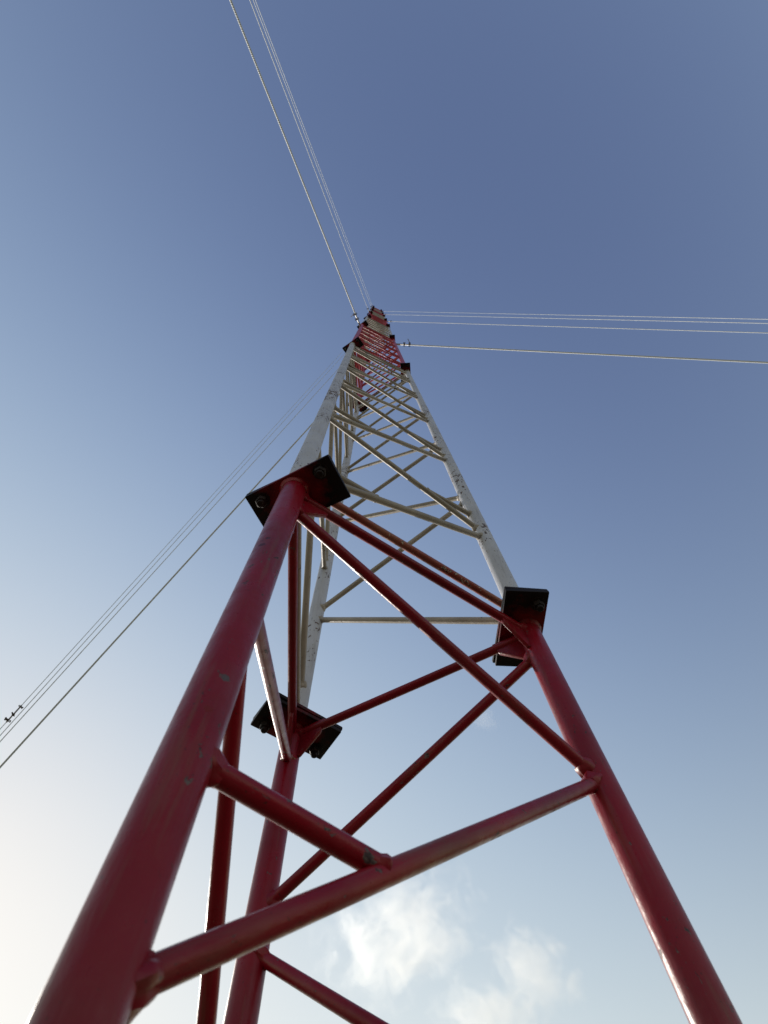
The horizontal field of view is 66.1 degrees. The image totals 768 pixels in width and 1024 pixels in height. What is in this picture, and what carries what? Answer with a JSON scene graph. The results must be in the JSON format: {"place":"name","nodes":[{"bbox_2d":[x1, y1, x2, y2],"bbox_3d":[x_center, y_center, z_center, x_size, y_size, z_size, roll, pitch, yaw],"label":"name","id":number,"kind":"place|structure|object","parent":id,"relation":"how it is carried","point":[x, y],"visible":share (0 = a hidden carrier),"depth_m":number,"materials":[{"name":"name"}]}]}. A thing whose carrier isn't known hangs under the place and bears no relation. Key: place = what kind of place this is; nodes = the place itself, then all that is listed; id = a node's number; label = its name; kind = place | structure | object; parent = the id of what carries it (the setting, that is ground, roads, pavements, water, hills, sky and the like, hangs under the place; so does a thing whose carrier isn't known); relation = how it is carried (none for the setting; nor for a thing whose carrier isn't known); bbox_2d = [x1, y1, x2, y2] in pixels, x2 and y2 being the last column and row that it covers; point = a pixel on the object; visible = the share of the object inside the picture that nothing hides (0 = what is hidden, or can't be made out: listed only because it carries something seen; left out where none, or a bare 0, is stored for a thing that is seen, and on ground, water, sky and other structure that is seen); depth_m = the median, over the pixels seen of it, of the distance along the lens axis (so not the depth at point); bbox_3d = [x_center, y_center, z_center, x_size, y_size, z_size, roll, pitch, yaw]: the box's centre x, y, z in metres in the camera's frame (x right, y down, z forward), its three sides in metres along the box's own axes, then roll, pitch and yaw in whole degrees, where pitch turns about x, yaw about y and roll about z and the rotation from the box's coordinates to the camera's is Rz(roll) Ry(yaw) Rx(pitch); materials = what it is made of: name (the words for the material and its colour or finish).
{"place":"outdoors","nodes":[
{"label":"outdoors","id":0,"kind":"place"},
{"bbox_2d":[0,0,767,1023],"label":"sky","id":1,"kind":"structure","parent":0,"point":[171,286],"materials":[{"name":"blue"}]},
{"bbox_3d":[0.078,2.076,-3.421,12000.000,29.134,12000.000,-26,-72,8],"label":"ground","id":2,"kind":"structure","parent":0,"visible":0},
{"bbox_2d":[27,306,742,1023],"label":"lattice mast","id":3,"kind":"object","parent":2,"relation":"on","point":[111,966],"visible":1,"depth_m":0.92,"materials":[{"name":"red metal"}]},
{"bbox_2d":[0,369,337,741],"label":"guy wire","id":4,"kind":"object","parent":3,"relation":"attached to","point":[148,578],"visible":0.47,"depth_m":12.89,"materials":[{"name":"metal"}]},
{"bbox_2d":[0,359,339,735],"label":"guy wire","id":5,"kind":"object","parent":3,"relation":"attached to","point":[145,574],"visible":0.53,"depth_m":15.12,"materials":[{"name":"metal"}]},
{"bbox_2d":[0,350,343,728],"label":"guy wire","id":6,"kind":"object","parent":3,"relation":"attached to","point":[12,715],"visible":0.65,"depth_m":15.59,"materials":[{"name":"metal"}]},
{"bbox_2d":[0,369,361,767],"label":"guy wire","id":7,"kind":"object","parent":3,"relation":"attached to","point":[85,673],"visible":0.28,"depth_m":8.50,"materials":[{"name":"metal"}]},
{"bbox_2d":[229,0,360,326],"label":"guy wire","id":8,"kind":"object","parent":3,"relation":"attached to","point":[254,60],"visible":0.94,"depth_m":8.11,"materials":[{"name":"metal"}]},
{"bbox_2d":[250,0,368,311],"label":"guy wire","id":9,"kind":"object","parent":3,"relation":"attached to","point":[303,139],"visible":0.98,"depth_m":13.87,"materials":[{"name":"metal"}]},
{"bbox_2d":[253,0,371,308],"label":"guy wire","id":10,"kind":"object","parent":3,"relation":"attached to","point":[304,133],"visible":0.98,"depth_m":17.70,"materials":[{"name":"metal"}]},
{"bbox_2d":[255,0,372,306],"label":"guy wire","id":11,"kind":"object","parent":3,"relation":"attached to","point":[305,131],"visible":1,"depth_m":20.16,"materials":[{"name":"metal"}]},
{"bbox_2d":[384,314,767,323],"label":"guy wire","id":12,"kind":"object","parent":3,"relation":"attached to","point":[602,319],"visible":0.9,"depth_m":17.65,"materials":[{"name":"metal"}]},
{"bbox_2d":[387,320,767,332],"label":"guy wire","id":13,"kind":"object","parent":3,"relation":"attached to","point":[597,327],"visible":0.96,"depth_m":14.16,"materials":[{"name":"metal"}]},
{"bbox_2d":[390,311,767,319],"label":"guy wire","id":14,"kind":"object","parent":3,"relation":"attached to","point":[598,315],"visible":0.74,"depth_m":19.20,"materials":[{"name":"metal"}]},
{"bbox_2d":[396,340,767,363],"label":"guy wire","id":15,"kind":"object","parent":3,"relation":"attached to","point":[403,344],"visible":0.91,"depth_m":8.79,"materials":[{"name":"metal"}]}
]}

